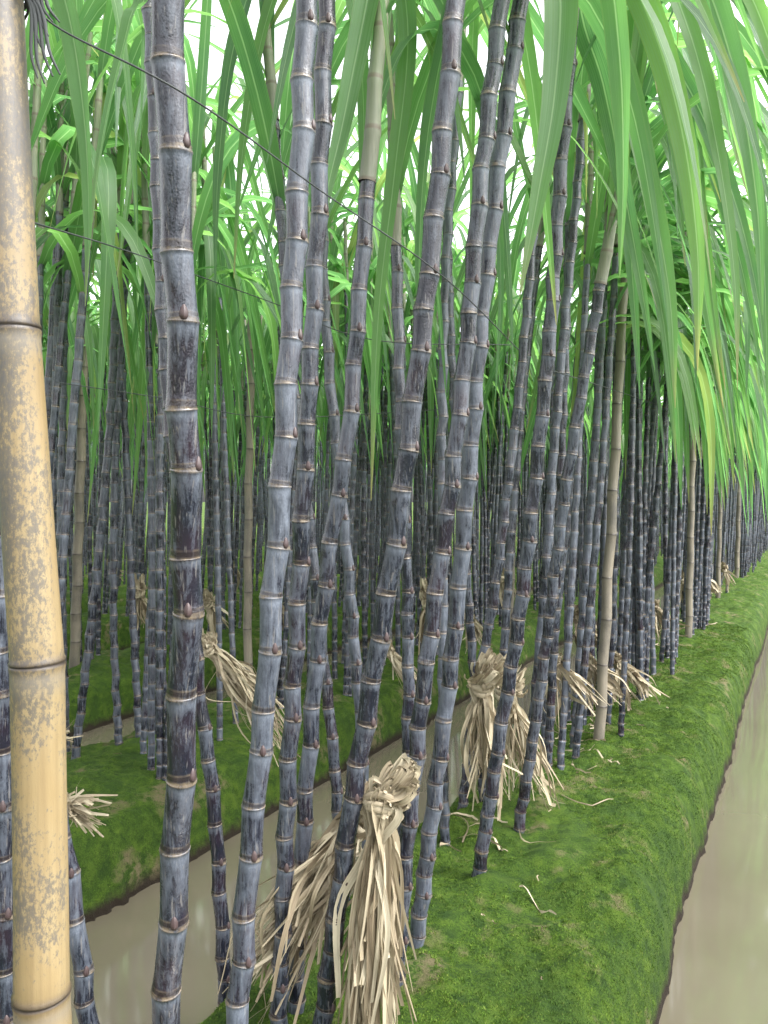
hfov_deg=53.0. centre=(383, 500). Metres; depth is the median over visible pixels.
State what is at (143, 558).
sugarcane
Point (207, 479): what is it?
sugarcane
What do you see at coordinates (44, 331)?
sugarcane
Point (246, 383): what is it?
sugarcane
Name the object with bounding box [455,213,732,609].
sugarcane
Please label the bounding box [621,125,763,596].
sugarcane
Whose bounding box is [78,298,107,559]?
sugarcane
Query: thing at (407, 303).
sugarcane
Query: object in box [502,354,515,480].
sugarcane
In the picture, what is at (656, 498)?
sugarcane
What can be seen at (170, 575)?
sugarcane
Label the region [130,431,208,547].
sugarcane
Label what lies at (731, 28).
sugarcane
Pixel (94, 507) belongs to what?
sugarcane
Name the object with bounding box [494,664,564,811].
dry leaf bundle
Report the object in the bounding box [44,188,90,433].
sugarcane
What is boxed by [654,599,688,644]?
dry leaf bundle
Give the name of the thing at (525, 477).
sugarcane
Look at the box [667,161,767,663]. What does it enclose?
sugarcane
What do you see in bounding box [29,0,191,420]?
sugarcane
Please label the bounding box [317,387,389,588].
sugarcane
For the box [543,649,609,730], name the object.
dry leaf bundle
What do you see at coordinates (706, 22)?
sugarcane
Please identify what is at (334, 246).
sugarcane
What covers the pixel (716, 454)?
sugarcane
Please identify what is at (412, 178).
sugarcane
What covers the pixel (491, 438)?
sugarcane
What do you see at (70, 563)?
sugarcane
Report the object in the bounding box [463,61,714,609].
sugarcane
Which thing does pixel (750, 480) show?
sugarcane
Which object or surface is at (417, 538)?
sugarcane
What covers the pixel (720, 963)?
water
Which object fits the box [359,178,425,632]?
sugarcane
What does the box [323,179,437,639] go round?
sugarcane
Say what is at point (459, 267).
sugarcane
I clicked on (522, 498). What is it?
sugarcane
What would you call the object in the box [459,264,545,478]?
sugarcane
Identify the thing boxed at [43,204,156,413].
sugarcane
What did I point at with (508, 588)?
sugarcane
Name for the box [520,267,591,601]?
sugarcane
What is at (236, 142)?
sugarcane
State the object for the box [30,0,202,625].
sugarcane
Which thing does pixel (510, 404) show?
sugarcane
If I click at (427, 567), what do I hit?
sugarcane
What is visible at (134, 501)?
sugarcane
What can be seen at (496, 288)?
sugarcane
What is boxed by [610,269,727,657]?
sugarcane
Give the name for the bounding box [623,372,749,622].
sugarcane
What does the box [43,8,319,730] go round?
sugarcane
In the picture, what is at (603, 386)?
string
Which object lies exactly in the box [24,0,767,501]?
sky
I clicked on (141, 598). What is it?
dry leaf bundle
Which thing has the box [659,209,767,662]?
sugarcane
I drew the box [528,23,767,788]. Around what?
sugarcane
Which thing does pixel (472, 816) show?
dry leaf strip
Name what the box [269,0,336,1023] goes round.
sugarcane
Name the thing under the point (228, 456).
sugarcane
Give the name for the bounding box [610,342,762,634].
sugarcane
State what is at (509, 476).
sugarcane
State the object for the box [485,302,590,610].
sugarcane
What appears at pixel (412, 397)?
sugarcane
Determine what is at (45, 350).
sugarcane
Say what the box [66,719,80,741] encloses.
dry leaf bundle
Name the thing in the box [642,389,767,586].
sugarcane
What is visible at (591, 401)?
sugarcane
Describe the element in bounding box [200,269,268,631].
sugarcane
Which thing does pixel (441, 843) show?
dry leaf strip
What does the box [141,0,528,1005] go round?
sugarcane
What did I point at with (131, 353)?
sugarcane
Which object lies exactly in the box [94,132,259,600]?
sugarcane
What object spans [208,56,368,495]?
sugarcane
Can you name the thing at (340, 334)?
sugarcane
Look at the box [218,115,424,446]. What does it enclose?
sugarcane
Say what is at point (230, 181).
sugarcane
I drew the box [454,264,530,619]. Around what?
sugarcane
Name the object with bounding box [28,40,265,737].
sugarcane
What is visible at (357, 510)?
sugarcane
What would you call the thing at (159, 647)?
sugarcane
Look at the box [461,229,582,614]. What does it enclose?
sugarcane
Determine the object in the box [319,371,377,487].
sugarcane
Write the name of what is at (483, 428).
sugarcane
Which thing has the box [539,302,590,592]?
sugarcane
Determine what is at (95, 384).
sugarcane
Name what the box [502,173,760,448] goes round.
sugarcane
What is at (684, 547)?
sugarcane
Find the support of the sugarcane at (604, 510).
on the ground
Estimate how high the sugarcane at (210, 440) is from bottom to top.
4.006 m
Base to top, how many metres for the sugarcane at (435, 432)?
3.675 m
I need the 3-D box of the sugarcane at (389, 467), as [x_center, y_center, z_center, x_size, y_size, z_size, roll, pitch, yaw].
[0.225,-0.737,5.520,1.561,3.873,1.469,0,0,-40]
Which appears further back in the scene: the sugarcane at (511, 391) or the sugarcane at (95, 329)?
the sugarcane at (511, 391)
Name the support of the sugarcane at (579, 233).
on the ground
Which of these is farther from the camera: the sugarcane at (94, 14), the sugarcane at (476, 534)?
the sugarcane at (476, 534)
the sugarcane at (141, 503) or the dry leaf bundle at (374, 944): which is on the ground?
the sugarcane at (141, 503)
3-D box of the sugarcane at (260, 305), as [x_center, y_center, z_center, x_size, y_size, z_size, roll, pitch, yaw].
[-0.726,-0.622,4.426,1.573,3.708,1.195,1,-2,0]
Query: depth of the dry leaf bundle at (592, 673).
3.87 m
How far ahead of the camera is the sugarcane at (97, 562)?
3.61 m
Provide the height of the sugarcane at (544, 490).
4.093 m
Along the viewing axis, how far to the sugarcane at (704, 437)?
4.41 m
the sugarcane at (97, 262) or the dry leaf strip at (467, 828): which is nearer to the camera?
the dry leaf strip at (467, 828)
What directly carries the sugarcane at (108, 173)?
on the ground
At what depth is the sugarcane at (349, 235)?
7.59 m
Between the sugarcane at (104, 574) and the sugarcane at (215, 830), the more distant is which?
the sugarcane at (104, 574)
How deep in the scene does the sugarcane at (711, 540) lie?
8.03 m
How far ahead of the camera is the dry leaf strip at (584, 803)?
2.98 m
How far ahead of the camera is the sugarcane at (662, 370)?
5.94 m
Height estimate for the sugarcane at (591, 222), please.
3.728 m
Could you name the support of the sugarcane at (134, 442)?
on the ground
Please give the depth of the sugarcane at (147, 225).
3.44 m
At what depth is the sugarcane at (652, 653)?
5.32 m
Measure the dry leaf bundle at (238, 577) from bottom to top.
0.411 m
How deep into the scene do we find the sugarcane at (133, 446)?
7.90 m
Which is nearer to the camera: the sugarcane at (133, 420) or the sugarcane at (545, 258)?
the sugarcane at (545, 258)
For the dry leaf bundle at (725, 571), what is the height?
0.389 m
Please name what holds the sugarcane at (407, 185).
on the ground
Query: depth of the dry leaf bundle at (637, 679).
4.22 m
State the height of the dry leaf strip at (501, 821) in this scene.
0.028 m
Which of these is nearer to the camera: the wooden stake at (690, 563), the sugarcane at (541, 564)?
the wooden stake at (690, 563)
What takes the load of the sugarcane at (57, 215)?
on the ground
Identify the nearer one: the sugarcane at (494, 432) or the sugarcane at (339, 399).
the sugarcane at (339, 399)
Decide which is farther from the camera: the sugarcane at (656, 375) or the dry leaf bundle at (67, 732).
the sugarcane at (656, 375)
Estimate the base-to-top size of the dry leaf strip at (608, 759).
0.040 m
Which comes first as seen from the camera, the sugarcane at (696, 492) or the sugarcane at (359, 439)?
the sugarcane at (696, 492)
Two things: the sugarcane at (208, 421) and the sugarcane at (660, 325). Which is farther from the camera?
the sugarcane at (208, 421)
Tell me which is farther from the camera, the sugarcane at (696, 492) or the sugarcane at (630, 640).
the sugarcane at (696, 492)
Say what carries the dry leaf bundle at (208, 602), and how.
on the sugarcane at (145, 406)
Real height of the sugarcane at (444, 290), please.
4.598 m
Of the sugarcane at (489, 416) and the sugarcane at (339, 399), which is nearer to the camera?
the sugarcane at (339, 399)
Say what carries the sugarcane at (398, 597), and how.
on the ground
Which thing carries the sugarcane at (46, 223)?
on the ground
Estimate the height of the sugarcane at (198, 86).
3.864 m
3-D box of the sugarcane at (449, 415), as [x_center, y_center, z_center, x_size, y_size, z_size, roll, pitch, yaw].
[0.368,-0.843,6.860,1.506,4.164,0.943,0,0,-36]
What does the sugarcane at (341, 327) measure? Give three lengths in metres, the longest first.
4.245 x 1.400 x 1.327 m
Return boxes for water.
[70,547,767,1023]
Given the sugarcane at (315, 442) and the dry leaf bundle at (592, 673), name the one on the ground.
the sugarcane at (315, 442)
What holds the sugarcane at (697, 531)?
on the ground
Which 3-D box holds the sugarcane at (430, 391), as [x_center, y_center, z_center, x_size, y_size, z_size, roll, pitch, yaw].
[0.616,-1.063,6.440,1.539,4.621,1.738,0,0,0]
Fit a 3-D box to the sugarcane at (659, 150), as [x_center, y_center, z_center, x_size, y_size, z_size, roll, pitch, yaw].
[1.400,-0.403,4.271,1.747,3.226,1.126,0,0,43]
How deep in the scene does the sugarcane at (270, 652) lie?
1.41 m
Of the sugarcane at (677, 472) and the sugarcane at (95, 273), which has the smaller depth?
the sugarcane at (95, 273)
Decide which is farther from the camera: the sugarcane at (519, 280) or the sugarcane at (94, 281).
the sugarcane at (519, 280)
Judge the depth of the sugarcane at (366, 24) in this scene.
1.79 m
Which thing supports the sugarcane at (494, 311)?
on the ground
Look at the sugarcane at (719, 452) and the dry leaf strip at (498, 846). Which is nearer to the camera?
the dry leaf strip at (498, 846)
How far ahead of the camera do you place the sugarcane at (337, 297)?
5.22 m
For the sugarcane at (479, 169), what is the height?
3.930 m
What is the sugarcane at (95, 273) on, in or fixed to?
on the ground
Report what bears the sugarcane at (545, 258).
on the ground
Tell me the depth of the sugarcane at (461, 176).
5.90 m
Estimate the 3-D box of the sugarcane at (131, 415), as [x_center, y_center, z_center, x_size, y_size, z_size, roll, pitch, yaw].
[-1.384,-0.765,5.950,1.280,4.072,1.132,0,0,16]
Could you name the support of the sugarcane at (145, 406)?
on the ground
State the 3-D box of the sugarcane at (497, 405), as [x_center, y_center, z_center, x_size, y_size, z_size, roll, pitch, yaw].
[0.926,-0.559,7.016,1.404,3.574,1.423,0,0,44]
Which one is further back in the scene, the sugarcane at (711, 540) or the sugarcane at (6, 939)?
the sugarcane at (711, 540)
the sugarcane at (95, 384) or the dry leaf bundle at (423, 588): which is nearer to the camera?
the dry leaf bundle at (423, 588)
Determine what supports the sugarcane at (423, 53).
on the ground
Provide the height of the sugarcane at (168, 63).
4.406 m
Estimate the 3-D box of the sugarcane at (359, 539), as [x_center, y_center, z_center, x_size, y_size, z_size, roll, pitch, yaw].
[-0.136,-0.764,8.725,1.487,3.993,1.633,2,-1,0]
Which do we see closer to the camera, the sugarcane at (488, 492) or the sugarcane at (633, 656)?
the sugarcane at (633, 656)
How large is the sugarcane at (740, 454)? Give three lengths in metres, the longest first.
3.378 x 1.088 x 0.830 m
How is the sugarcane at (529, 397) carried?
on the ground
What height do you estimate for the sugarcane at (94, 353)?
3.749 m
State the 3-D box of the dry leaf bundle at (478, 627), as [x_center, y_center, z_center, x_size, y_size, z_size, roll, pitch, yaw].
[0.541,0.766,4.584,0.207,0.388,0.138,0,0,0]
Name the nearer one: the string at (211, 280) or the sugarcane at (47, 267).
the string at (211, 280)
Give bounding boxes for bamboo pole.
[0,0,71,1023]
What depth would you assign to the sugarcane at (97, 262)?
4.98 m
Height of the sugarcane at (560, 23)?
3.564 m
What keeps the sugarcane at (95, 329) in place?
on the ground
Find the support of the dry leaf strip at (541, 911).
on the ground
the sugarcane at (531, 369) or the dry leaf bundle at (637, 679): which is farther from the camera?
the sugarcane at (531, 369)
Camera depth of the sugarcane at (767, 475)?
7.28 m
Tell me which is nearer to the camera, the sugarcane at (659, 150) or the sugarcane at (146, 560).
the sugarcane at (659, 150)
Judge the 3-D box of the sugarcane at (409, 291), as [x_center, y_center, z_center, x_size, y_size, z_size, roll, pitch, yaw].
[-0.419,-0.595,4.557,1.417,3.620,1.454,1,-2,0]
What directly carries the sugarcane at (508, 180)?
on the ground
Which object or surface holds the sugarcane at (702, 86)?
on the ground
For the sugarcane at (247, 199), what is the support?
on the ground
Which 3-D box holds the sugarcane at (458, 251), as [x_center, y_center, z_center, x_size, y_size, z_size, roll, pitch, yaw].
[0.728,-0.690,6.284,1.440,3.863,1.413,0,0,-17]
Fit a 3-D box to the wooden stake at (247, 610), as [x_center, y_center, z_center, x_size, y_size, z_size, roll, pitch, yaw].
[-0.863,0.047,4.918,0.086,2.469,0.068,0,0,45]
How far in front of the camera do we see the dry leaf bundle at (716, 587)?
8.57 m
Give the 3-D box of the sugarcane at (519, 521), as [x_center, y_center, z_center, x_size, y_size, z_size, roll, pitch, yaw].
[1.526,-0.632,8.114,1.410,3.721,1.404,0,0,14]
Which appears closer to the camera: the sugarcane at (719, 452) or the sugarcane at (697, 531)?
the sugarcane at (719, 452)
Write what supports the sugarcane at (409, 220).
on the ground
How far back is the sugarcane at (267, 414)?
7.59 m
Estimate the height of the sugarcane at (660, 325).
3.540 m
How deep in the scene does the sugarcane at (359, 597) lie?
8.60 m
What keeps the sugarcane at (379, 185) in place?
on the ground
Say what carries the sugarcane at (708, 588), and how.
on the ground
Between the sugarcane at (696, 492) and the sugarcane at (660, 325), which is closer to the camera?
the sugarcane at (660, 325)
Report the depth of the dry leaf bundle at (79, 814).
2.59 m
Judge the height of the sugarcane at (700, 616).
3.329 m
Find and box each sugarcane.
[0,531,12,1023]
[8,50,155,662]
[24,0,157,389]
[25,10,281,723]
[26,9,344,733]
[28,15,262,770]
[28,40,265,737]
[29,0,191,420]
[29,0,274,745]
[29,8,207,508]
[29,18,248,418]
[29,19,218,391]
[29,78,157,661]
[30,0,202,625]
[35,13,347,759]
[36,42,95,241]
[36,225,110,345]
[38,0,305,779]
[39,19,218,751]
[42,302,95,472]
[43,5,208,432]
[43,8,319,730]
[43,132,121,449]
[43,160,212,659]
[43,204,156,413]
[43,262,92,422]
[43,285,198,655]
[44,159,260,651]
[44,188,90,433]
[44,243,157,405]
[44,282,134,454]
[44,292,58,436]
[44,347,133,559]
[45,41,141,452]
[45,285,134,605]
[46,0,280,780]
[47,177,157,599]
[47,211,135,442]
[48,0,154,480]
[48,0,552,901]
[48,189,136,522]
[48,190,201,550]
[52,0,394,1023]
[62,33,357,740]
[68,38,336,753]
[73,148,262,660]
[77,298,104,437]
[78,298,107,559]
[89,286,144,581]
[89,379,138,489]
[90,256,251,644]
[90,294,263,434]
[90,396,203,596]
[90,402,111,613]
[92,0,204,1023]
[92,311,108,613]
[92,384,134,550]
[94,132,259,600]
[94,270,267,465]
[94,312,199,455]
[97,280,245,490]
[100,208,271,429]
[101,5,346,484]
[104,308,200,616]
[105,328,206,604]
[110,314,143,614]
[120,257,277,454]
[124,198,271,539]
[128,154,238,601]
[128,330,207,572]
[130,249,273,629]
[130,289,266,425]
[130,329,273,631]
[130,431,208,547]
[134,462,138,572]
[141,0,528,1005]
[145,17,416,707]
[184,33,431,677]
[186,81,391,611]
[189,41,420,708]
[192,0,657,848]
[200,110,391,701]
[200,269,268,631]
[200,290,324,445]
[200,296,270,627]
[201,295,342,606]
[202,291,323,561]
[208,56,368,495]
[208,158,274,438]
[210,281,269,628]
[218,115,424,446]
[218,214,325,457]
[220,349,330,473]
[223,220,273,582]
[225,0,318,1023]
[227,0,767,876]
[227,323,325,479]
[229,81,466,458]
[229,193,358,612]
[230,314,262,627]
[236,176,410,531]
[240,0,700,801]
[240,115,419,678]
[240,167,437,696]
[240,195,324,607]
[240,247,277,419]
[243,231,352,417]
[254,112,436,663]
[254,229,352,512]
[255,209,378,441]
[261,112,506,559]
[262,45,437,696]
[264,0,747,845]
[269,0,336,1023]
[270,225,362,612]
[271,234,387,484]
[279,47,459,669]
[288,0,668,1014]
[312,0,465,1023]
[316,349,343,600]
[317,58,498,665]
[317,373,369,606]
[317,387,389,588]
[319,186,469,634]
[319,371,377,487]
[320,142,449,670]
[322,380,343,606]
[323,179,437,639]
[323,263,388,605]
[331,109,524,577]
[333,120,460,595]
[333,172,461,628]
[335,0,767,809]
[337,264,489,624]
[342,117,483,649]
[343,117,461,373]
[343,176,518,604]
[352,65,521,654]
[356,407,388,481]
[357,214,523,457]
[357,430,426,605]
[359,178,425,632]
[368,159,541,554]
[368,233,542,418]
[374,181,462,496]
[377,154,512,584]
[380,201,531,507]
[383,184,533,496]
[386,0,767,835]
[386,147,521,624]
[388,151,537,585]
[388,230,525,644]
[388,327,531,552]
[395,0,509,986]
[408,0,629,948]
[409,328,497,458]
[410,215,527,435]
[410,342,512,449]
[424,361,532,619]
[425,276,545,570]
[428,101,720,769]
[430,116,757,715]
[432,148,522,620]
[453,161,549,595]
[453,239,572,473]
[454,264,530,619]
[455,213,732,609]
[458,295,539,581]
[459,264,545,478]
[459,294,540,595]
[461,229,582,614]
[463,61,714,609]
[472,292,586,626]
[474,319,549,621]
[479,251,545,626]
[479,298,542,614]
[480,333,493,522]
[480,342,537,617]
[483,60,648,724]
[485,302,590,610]
[485,323,569,604]
[485,364,590,453]
[486,261,522,609]
[486,295,577,547]
[489,125,767,428]
[489,296,549,616]
[490,217,572,629]
[490,275,570,483]
[490,317,575,532]
[491,365,549,472]
[497,0,767,707]
[501,5,767,769]
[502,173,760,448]
[502,316,542,603]
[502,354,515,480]
[507,152,750,695]
[508,75,753,725]
[508,301,591,539]
[513,0,767,833]
[513,217,600,436]
[513,230,764,613]
[516,311,569,589]
[520,176,765,689]
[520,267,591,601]
[524,172,762,697]
[524,277,589,473]
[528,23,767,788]
[531,78,766,694]
[531,91,733,757]
[531,247,765,654]
[532,7,727,523]
[532,378,599,551]
[536,141,760,696]
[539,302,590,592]
[542,203,763,674]
[544,266,708,668]
[558,76,767,639]
[563,62,767,720]
[569,32,767,747]
[570,273,767,657]
[572,5,767,758]
[576,216,766,698]
[578,146,767,667]
[579,104,767,611]
[584,238,758,449]
[593,187,767,664]
[594,47,764,696]
[600,375,761,613]
[609,179,763,506]
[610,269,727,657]
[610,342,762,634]
[610,373,710,628]
[615,163,763,650]
[617,104,744,700]
[618,62,767,736]
[619,387,715,629]
[619,395,753,492]
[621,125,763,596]
[621,343,754,583]
[623,268,740,628]
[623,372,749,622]
[641,158,735,674]
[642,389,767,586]
[642,427,739,618]
[645,168,767,579]
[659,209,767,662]
[663,216,761,652]
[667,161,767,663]
[689,308,754,556]
[693,235,767,588]
[695,348,764,508]
[697,390,760,628]
[702,316,767,607]
[706,399,763,624]
[709,472,715,606]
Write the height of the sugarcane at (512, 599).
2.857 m
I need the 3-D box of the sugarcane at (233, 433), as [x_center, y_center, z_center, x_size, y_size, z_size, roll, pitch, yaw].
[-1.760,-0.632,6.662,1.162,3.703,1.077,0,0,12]
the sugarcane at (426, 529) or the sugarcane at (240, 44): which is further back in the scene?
the sugarcane at (426, 529)
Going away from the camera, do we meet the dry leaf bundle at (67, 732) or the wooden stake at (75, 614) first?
the dry leaf bundle at (67, 732)
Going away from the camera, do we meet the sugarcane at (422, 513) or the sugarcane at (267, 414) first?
the sugarcane at (422, 513)
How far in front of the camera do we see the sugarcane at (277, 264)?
7.58 m
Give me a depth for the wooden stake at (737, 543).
11.68 m
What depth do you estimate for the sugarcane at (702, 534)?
7.00 m
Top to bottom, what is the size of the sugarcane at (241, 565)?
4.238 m
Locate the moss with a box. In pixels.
[66,611,753,1023]
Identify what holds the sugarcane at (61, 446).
on the ground
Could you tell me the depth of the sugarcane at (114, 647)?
3.76 m
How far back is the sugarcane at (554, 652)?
3.21 m
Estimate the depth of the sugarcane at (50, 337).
3.45 m
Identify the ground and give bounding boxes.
[66,502,767,1023]
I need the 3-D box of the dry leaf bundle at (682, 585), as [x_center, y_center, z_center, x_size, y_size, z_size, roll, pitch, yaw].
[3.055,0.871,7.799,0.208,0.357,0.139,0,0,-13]
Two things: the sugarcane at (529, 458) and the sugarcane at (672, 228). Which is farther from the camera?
the sugarcane at (529, 458)
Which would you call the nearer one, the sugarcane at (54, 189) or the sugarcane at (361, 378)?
the sugarcane at (54, 189)
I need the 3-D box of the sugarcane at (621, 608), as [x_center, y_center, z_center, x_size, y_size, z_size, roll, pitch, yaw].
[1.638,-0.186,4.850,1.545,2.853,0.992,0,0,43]
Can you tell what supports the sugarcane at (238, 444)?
on the ground
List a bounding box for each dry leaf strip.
[440,842,460,851]
[451,812,477,820]
[452,813,468,841]
[470,817,507,825]
[492,836,506,850]
[519,885,555,914]
[562,795,607,805]
[571,760,590,772]
[593,749,619,763]
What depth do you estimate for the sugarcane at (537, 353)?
7.43 m
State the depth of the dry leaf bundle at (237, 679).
2.97 m
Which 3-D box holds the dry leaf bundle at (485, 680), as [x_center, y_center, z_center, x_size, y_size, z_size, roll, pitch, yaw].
[0.359,0.811,2.679,0.186,0.608,0.180,0,0,-31]
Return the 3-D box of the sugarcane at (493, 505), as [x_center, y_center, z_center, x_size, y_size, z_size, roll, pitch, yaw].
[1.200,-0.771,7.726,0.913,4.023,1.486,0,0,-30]
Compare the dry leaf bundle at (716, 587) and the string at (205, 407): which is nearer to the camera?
the string at (205, 407)
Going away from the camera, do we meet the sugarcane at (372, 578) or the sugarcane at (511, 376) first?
the sugarcane at (372, 578)
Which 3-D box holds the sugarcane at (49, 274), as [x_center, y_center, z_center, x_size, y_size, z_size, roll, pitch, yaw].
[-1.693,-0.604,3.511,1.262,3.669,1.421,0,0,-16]
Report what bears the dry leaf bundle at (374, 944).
attached to the sugarcane at (412, 397)
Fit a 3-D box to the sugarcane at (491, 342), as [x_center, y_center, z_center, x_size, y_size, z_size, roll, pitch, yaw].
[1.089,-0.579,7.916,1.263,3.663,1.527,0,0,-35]
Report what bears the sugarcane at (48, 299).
on the ground
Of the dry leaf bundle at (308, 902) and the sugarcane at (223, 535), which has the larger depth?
the sugarcane at (223, 535)
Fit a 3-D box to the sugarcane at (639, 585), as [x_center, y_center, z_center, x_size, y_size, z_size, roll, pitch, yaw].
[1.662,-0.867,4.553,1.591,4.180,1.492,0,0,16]
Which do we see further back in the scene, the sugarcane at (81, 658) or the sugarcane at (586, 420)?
the sugarcane at (586, 420)
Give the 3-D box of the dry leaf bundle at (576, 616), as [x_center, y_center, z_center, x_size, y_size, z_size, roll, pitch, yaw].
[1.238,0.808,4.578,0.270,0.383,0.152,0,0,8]
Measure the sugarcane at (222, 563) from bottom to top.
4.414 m
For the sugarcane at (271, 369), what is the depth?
7.47 m
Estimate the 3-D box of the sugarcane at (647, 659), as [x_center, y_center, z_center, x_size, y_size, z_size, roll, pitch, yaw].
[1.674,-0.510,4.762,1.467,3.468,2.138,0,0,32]
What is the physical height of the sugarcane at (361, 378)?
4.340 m
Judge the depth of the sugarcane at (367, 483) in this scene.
8.66 m
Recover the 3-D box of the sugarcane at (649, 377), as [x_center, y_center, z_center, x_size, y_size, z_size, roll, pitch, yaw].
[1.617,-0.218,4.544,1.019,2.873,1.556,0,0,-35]
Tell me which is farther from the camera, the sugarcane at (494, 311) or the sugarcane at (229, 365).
the sugarcane at (229, 365)
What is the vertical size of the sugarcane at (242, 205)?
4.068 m
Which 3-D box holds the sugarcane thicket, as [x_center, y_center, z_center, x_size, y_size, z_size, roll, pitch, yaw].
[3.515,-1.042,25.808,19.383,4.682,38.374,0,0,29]
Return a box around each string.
[35,222,506,344]
[46,18,519,350]
[55,382,437,417]
[553,371,661,405]
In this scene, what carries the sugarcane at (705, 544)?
on the ground
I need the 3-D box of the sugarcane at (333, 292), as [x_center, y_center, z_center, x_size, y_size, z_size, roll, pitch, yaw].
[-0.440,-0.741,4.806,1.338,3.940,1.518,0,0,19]
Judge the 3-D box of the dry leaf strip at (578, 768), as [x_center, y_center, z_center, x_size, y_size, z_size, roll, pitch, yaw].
[0.847,1.163,3.373,0.043,0.022,0.157,0,0,-16]
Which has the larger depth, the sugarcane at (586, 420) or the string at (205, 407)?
the sugarcane at (586, 420)
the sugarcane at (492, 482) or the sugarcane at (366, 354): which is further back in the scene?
the sugarcane at (492, 482)
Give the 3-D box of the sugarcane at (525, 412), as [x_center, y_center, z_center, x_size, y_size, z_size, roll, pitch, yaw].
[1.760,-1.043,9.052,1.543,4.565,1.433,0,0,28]
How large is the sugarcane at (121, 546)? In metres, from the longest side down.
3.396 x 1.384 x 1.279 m
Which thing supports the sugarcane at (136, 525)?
on the ground
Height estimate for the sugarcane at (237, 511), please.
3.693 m
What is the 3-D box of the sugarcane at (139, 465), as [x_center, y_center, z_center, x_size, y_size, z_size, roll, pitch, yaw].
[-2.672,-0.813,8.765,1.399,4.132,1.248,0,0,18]
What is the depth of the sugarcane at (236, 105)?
3.63 m
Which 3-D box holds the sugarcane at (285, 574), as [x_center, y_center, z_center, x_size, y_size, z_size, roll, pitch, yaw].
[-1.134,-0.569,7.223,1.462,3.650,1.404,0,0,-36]
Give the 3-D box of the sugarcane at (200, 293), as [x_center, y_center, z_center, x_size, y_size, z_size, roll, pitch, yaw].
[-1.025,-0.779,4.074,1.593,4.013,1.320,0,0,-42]
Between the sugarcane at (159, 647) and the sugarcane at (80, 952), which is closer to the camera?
the sugarcane at (80, 952)
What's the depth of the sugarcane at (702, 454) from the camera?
6.88 m
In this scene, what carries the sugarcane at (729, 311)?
on the ground
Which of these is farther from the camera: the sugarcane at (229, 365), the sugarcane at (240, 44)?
the sugarcane at (229, 365)
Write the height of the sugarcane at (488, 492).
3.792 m
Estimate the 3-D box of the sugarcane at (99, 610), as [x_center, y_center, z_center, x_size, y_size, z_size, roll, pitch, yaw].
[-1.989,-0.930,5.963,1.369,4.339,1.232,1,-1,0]
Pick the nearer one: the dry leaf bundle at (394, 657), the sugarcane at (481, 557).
the dry leaf bundle at (394, 657)
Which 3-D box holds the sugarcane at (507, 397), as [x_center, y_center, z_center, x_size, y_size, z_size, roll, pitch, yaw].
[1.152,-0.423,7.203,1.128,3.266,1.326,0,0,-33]
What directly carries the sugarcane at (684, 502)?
on the ground
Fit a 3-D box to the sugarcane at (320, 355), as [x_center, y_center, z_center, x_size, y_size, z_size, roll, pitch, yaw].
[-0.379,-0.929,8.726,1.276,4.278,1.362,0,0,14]
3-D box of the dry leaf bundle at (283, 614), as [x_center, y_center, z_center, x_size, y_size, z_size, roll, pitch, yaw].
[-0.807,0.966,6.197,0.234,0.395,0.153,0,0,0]
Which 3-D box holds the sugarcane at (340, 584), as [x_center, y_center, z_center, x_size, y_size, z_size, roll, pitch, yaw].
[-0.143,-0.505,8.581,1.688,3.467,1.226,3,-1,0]
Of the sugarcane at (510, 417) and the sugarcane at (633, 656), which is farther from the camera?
the sugarcane at (510, 417)
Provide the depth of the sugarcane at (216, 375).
5.93 m
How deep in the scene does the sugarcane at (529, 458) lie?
7.60 m
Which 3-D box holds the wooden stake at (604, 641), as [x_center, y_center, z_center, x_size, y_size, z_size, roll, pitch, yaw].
[1.128,-0.016,3.820,0.193,2.524,0.061,0,0,8]
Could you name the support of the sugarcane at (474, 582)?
on the ground
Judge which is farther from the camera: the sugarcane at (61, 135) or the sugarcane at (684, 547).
the sugarcane at (684, 547)
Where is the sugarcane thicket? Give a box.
[68,218,767,600]
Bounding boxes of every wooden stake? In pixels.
[69,338,87,668]
[243,319,254,675]
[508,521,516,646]
[593,262,627,740]
[685,429,695,637]
[716,448,723,597]
[734,469,740,577]
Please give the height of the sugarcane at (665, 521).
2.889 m
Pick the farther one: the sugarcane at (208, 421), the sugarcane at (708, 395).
the sugarcane at (208, 421)
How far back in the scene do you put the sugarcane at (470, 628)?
3.06 m
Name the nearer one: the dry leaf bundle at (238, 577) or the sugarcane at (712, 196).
the sugarcane at (712, 196)
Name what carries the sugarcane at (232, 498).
on the ground
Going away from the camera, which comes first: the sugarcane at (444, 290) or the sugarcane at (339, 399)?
the sugarcane at (444, 290)
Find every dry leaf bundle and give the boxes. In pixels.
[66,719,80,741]
[67,783,117,836]
[128,573,147,629]
[201,628,300,766]
[203,589,228,631]
[218,776,403,1023]
[233,561,243,591]
[282,602,284,628]
[333,753,421,1023]
[387,640,432,689]
[416,578,428,654]
[460,648,522,820]
[462,614,482,653]
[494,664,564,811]
[499,568,515,605]
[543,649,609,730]
[572,604,596,648]
[585,652,635,723]
[612,651,669,710]
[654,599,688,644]
[680,570,683,601]
[710,579,721,598]
[721,561,736,591]
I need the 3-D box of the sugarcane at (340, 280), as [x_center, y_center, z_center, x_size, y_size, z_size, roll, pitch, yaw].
[-0.742,-0.758,4.476,1.486,3.998,1.519,0,0,-37]
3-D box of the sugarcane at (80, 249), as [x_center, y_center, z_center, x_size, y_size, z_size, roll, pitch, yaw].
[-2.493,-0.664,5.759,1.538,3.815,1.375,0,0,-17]
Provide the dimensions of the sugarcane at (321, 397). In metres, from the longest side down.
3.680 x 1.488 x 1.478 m
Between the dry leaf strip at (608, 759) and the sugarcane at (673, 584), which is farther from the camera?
the sugarcane at (673, 584)
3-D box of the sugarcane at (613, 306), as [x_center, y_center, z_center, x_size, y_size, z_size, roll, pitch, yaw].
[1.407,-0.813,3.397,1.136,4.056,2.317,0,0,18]

